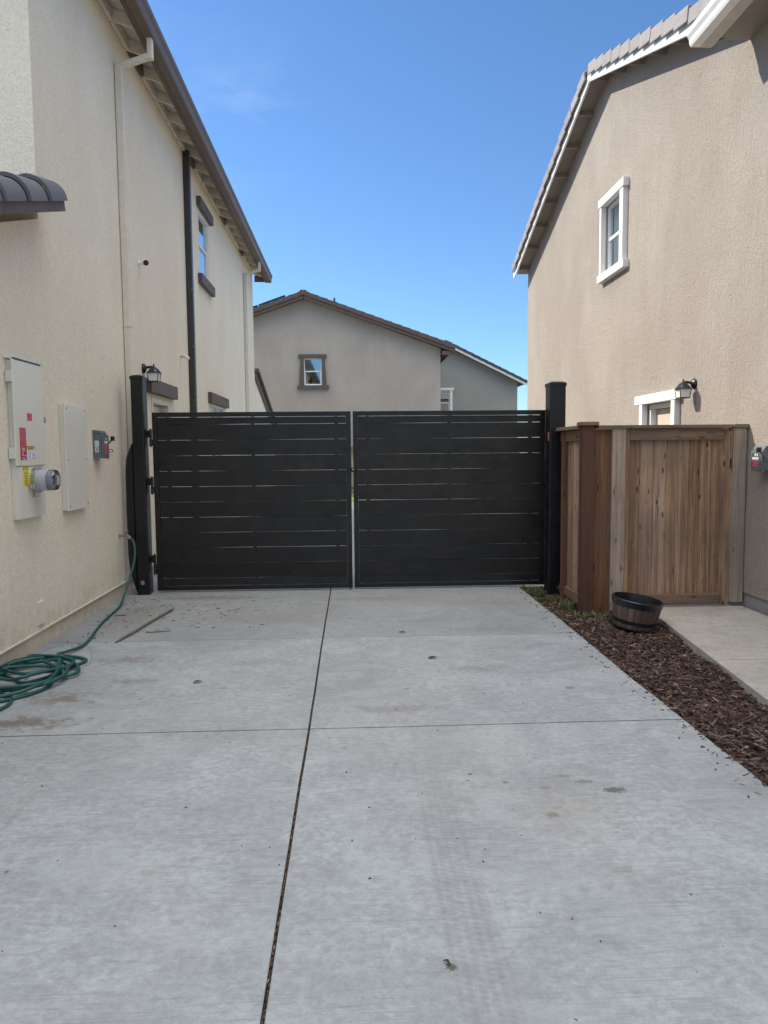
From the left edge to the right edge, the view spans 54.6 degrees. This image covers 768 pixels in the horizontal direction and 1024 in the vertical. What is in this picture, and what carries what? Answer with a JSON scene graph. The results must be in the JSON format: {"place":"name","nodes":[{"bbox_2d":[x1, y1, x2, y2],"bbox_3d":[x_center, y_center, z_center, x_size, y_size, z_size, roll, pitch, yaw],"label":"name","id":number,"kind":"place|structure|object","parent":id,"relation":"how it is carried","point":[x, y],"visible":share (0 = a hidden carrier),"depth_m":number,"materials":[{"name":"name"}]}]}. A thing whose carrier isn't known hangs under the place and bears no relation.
{"place":"outdoors","nodes":[
{"label":"outdoors","id":0,"kind":"place"},
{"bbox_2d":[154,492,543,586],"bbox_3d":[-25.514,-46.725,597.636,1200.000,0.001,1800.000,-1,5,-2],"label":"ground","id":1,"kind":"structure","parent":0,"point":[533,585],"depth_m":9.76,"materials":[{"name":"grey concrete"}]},
{"bbox_2d":[0,0,274,664],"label":"cream house","id":2,"kind":"structure","parent":1,"relation":"on","point":[112,172],"depth_m":7.75,"materials":[{"name":"paint"}]},
{"bbox_2d":[3,354,60,519],"bbox_3d":[-2.743,-0.582,5.898,0.226,1.250,0.595,-1,5,-2],"label":"electrical panel","id":3,"kind":"object","parent":2,"relation":"attached to","point":[33,480],"visible":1,"depth_m":5.83,"materials":[{"name":"paint"}]},
{"bbox_2d":[10,358,45,465],"bbox_3d":[-2.810,-0.772,5.878,0.018,0.810,0.530,-1,5,-2],"label":"door","id":4,"kind":"structure","parent":3,"relation":"in","point":[26,385],"depth_m":5.85,"materials":[{"name":"paint"}]},
{"bbox_2d":[58,403,89,510],"bbox_3d":[-2.868,-0.506,6.891,0.057,0.964,0.534,-1,5,-2],"label":"blank panel","id":5,"kind":"object","parent":2,"relation":"attached to","point":[74,456],"visible":1,"depth_m":6.80,"materials":[{"name":"paint"}]},
{"bbox_2d":[92,430,114,458],"bbox_3d":[-2.847,-0.683,7.558,0.158,0.297,0.206,-1,5,-2],"label":"disconnect box","id":6,"kind":"object","parent":2,"relation":"attached to","point":[101,443],"visible":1,"depth_m":7.47,"materials":[{"name":"grey paint"}]},
{"bbox_2d":[101,435,108,458],"bbox_3d":[-2.830,-0.664,7.547,0.018,0.239,0.180,-1,5,-2],"label":"door","id":7,"kind":"structure","parent":6,"relation":"in","point":[103,443],"depth_m":7.49,"materials":[{"name":"grey paint"}]},
{"bbox_2d":[119,531,131,538],"bbox_3d":[-2.870,0.259,8.259,0.155,0.096,0.063,0,5,10],"label":"hose spigot","id":8,"kind":"object","parent":2,"relation":"attached to","point":[127,535],"visible":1,"depth_m":8.25,"materials":[{"name":"gold metal"}]},
{"bbox_2d":[138,260,148,265],"bbox_3d":[-2.962,-3.062,9.145,0.160,0.081,0.090,2,5,30],"label":"security camera","id":9,"kind":"object","parent":2,"relation":"attached to","point":[145,262],"visible":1,"depth_m":9.11,"materials":[{"name":"white plastic"}]},
{"bbox_2d":[142,363,161,381],"bbox_3d":[-2.897,-1.743,9.295,0.229,0.229,0.188,-1,5,-2],"label":"wall lantern","id":10,"kind":"object","parent":2,"relation":"attached to","point":[153,373],"depth_m":9.25,"materials":[{"name":"black metal"}]},
{"bbox_2d":[146,378,177,559],"bbox_3d":[-3.074,-0.554,10.182,0.240,2.405,1.430,-1,5,-2],"label":"door","id":11,"kind":"structure","parent":2,"relation":"in","point":[160,388],"depth_m":10.09,"materials":[{"name":"beige paint"}]},
{"bbox_2d":[196,196,214,296],"bbox_3d":[-3.207,-4.700,13.264,0.135,1.460,1.210,-1,5,-2],"label":"window","id":12,"kind":"structure","parent":2,"relation":"in","point":[203,278],"depth_m":13.30,"materials":[{"name":"white plastic"}]},
{"bbox_2d":[208,392,228,455],"bbox_3d":[-3.218,-1.626,14.452,0.135,1.250,1.880,-1,5,-2],"label":"window","id":13,"kind":"structure","parent":2,"relation":"in","point":[215,399],"depth_m":14.23,"materials":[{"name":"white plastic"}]},
{"bbox_2d":[253,290,455,484],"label":"greige house","id":14,"kind":"structure","parent":1,"relation":"on","point":[313,352],"depth_m":29.57,"materials":[{"name":"paint"}]},
{"bbox_2d":[297,354,328,388],"bbox_3d":[-2.840,-5.597,29.827,1.250,1.360,0.750,-1,5,-2],"label":"window","id":15,"kind":"structure","parent":14,"relation":"in","point":[312,371],"depth_m":29.54,"materials":[{"name":"white plastic"}]},
{"bbox_2d":[289,447,470,491],"bbox_3d":[-1.465,-1.629,28.636,13.500,1.760,0.140,-1,5,-2],"label":"yard fence","id":16,"kind":"object","parent":1,"relation":"on","point":[352,486],"depth_m":28.66,"materials":[{"name":"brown wood"}]},
{"bbox_2d":[440,340,526,437],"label":"sage house","id":17,"kind":"structure","parent":1,"relation":"on","point":[470,380],"depth_m":36.84,"materials":[{"name":"paint"}]},
{"bbox_2d":[441,388,453,410],"bbox_3d":[2.867,-5.510,37.117,1.160,1.300,0.730,-1,5,-2],"label":"window","id":18,"kind":"structure","parent":17,"relation":"in","point":[446,396],"depth_m":37.43,"materials":[{"name":"white plastic"}]},
{"bbox_2d":[512,0,767,615],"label":"taupe house","id":19,"kind":"structure","parent":1,"relation":"on","point":[641,259],"depth_m":9.21,"materials":[{"name":"paint"}]},
{"bbox_2d":[597,176,629,283],"bbox_3d":[3.436,-4.150,11.047,0.170,1.255,1.120,-1,5,-2],"label":"window","id":20,"kind":"structure","parent":19,"relation":"in","point":[617,260],"depth_m":11.15,"materials":[{"name":"white plastic"}]},
{"bbox_2d":[634,390,679,424],"bbox_3d":[3.587,-0.421,9.619,0.240,2.212,1.320,-1,5,-2],"label":"door","id":21,"kind":"structure","parent":19,"relation":"in","point":[666,413],"depth_m":9.60,"materials":[{"name":"beige paint"}]},
{"bbox_2d":[609,424,748,610],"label":"side gate","id":22,"kind":"structure","parent":19,"relation":"attached to","point":[672,506],"depth_m":7.49,"materials":[{"name":"brown wood"}]},
{"bbox_2d":[674,378,696,398],"bbox_3d":[3.464,-1.423,8.558,0.229,0.229,0.188,-1,5,-2],"label":"wall lantern","id":23,"kind":"object","parent":19,"relation":"attached to","point":[683,389],"depth_m":8.51,"materials":[{"name":"black metal"}]},
{"bbox_2d":[751,445,767,471],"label":"disconnect box","id":24,"kind":"object","parent":19,"relation":"attached to","point":[759,458],"visible":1,"depth_m":7.01,"materials":[{"name":"grey paint"}]},
{"bbox_2d":[751,451,763,470],"bbox_3d":[3.557,-0.487,7.084,0.018,0.195,0.195,-1,5,-2],"label":"door","id":25,"kind":"structure","parent":24,"relation":"in","point":[760,467],"depth_m":7.03,"materials":[{"name":"grey paint"}]},
{"bbox_2d":[0,509,767,1023],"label":"driveway","id":26,"kind":"structure","parent":0,"point":[638,847],"depth_m":3.17,"materials":[{"name":"concrete"}]},
{"bbox_2d":[0,538,135,710],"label":"garden hose","id":27,"kind":"object","parent":26,"relation":"on","point":[34,660],"visible":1,"depth_m":5.36,"materials":[{"name":"green rubber"}]},
{"bbox_2d":[129,375,153,594],"bbox_3d":[-2.742,-0.288,8.425,0.146,2.494,0.192,-1,5,-2],"label":"gate post","id":28,"kind":"object","parent":26,"relation":"on","point":[138,387],"visible":0.9,"depth_m":8.35,"materials":[{"name":"black metal"}]},
{"bbox_2d":[125,444,137,591],"bbox_3d":[-2.870,0.069,8.421,0.114,1.675,0.115,-1,5,-2],"label":"gap filler","id":29,"kind":"object","parent":28,"relation":"attached to","point":[130,501],"visible":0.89,"depth_m":8.37,"materials":[{"name":"black fabric"}]},
{"bbox_2d":[147,411,352,590],"bbox_3d":[-1.525,-0.103,8.555,2.307,2.082,0.096,-1,5,-2],"label":"gate leaf","id":30,"kind":"object","parent":28,"relation":"attached to","point":[256,470],"visible":0.99,"depth_m":8.54,"materials":[{"name":"black metal"}]},
{"bbox_2d":[115,608,173,642],"bbox_3d":[-2.209,1.046,6.929,0.035,0.031,1.311,0,5,5],"label":"broken stake","id":31,"kind":"object","parent":26,"relation":"on","point":[144,625],"visible":1,"depth_m":6.84,"materials":[{"name":"wood"}]},
{"bbox_2d":[261,592,330,1023],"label":"joint debris","id":32,"kind":"object","parent":26,"relation":"on","point":[276,931],"visible":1,"depth_m":2.95,"materials":[{"name":"brown soil"}]},
{"bbox_2d":[1,588,765,1020],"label":"bark litter","id":33,"kind":"object","parent":26,"relation":"on","point":[455,672],"visible":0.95,"depth_m":4.90,"materials":[{"name":"brown wood"}]},
{"bbox_2d":[147,0,698,437],"label":"sky","id":34,"kind":"structure","parent":0,"point":[389,160],"materials":[{"name":"blue"}]},
{"bbox_2d":[522,586,767,786],"bbox_3d":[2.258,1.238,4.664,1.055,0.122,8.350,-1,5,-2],"label":"bark mulch","id":35,"kind":"object","parent":0,"point":[649,678],"visible":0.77,"depth_m":5.24,"materials":[{"name":"brown wood"}]},
{"bbox_2d":[544,381,566,594],"bbox_3d":[1.933,-0.221,8.420,0.193,2.477,0.212,-1,5,-2],"label":"gate post","id":36,"kind":"object","parent":35,"relation":"on","point":[555,413],"visible":0.77,"depth_m":8.33,"materials":[{"name":"black metal"}]},
{"bbox_2d":[351,410,544,586],"bbox_3d":[0.775,-0.151,8.634,2.317,2.040,0.125,-1,5,-2],"label":"gate leaf","id":37,"kind":"object","parent":36,"relation":"attached to","point":[463,538],"visible":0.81,"depth_m":8.64,"materials":[{"name":"black metal"}]},
{"bbox_2d":[556,422,630,614],"bbox_3d":[2.185,0.062,7.896,0.498,1.994,0.990,-1,5,-2],"label":"wooden fence","id":38,"kind":"object","parent":35,"relation":"on","point":[585,508],"visible":0.89,"depth_m":7.49,"materials":[{"name":"brown wood"}]},
{"bbox_2d":[519,585,739,686],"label":"green weeds","id":39,"kind":"object","parent":35,"relation":"on","point":[572,607],"visible":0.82,"depth_m":7.68,"materials":[{"name":"green plant"}]},
{"bbox_2d":[612,592,663,633],"bbox_3d":[2.323,0.922,6.808,0.456,0.335,0.459,-1,5,-2],"label":"barrel planter","id":40,"kind":"object","parent":35,"relation":"on","point":[635,613],"visible":1,"depth_m":6.66,"materials":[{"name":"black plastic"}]},
{"bbox_2d":[664,604,731,606],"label":"side yard path","id":41,"kind":"structure","parent":0,"point":[689,605],"depth_m":7.70,"materials":[{"name":"beige concrete"}]},
{"bbox_2d":[657,606,767,707],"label":"walk","id":42,"kind":"structure","parent":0,"point":[732,641],"depth_m":6.26,"materials":[{"name":"beige concrete"}]}
]}

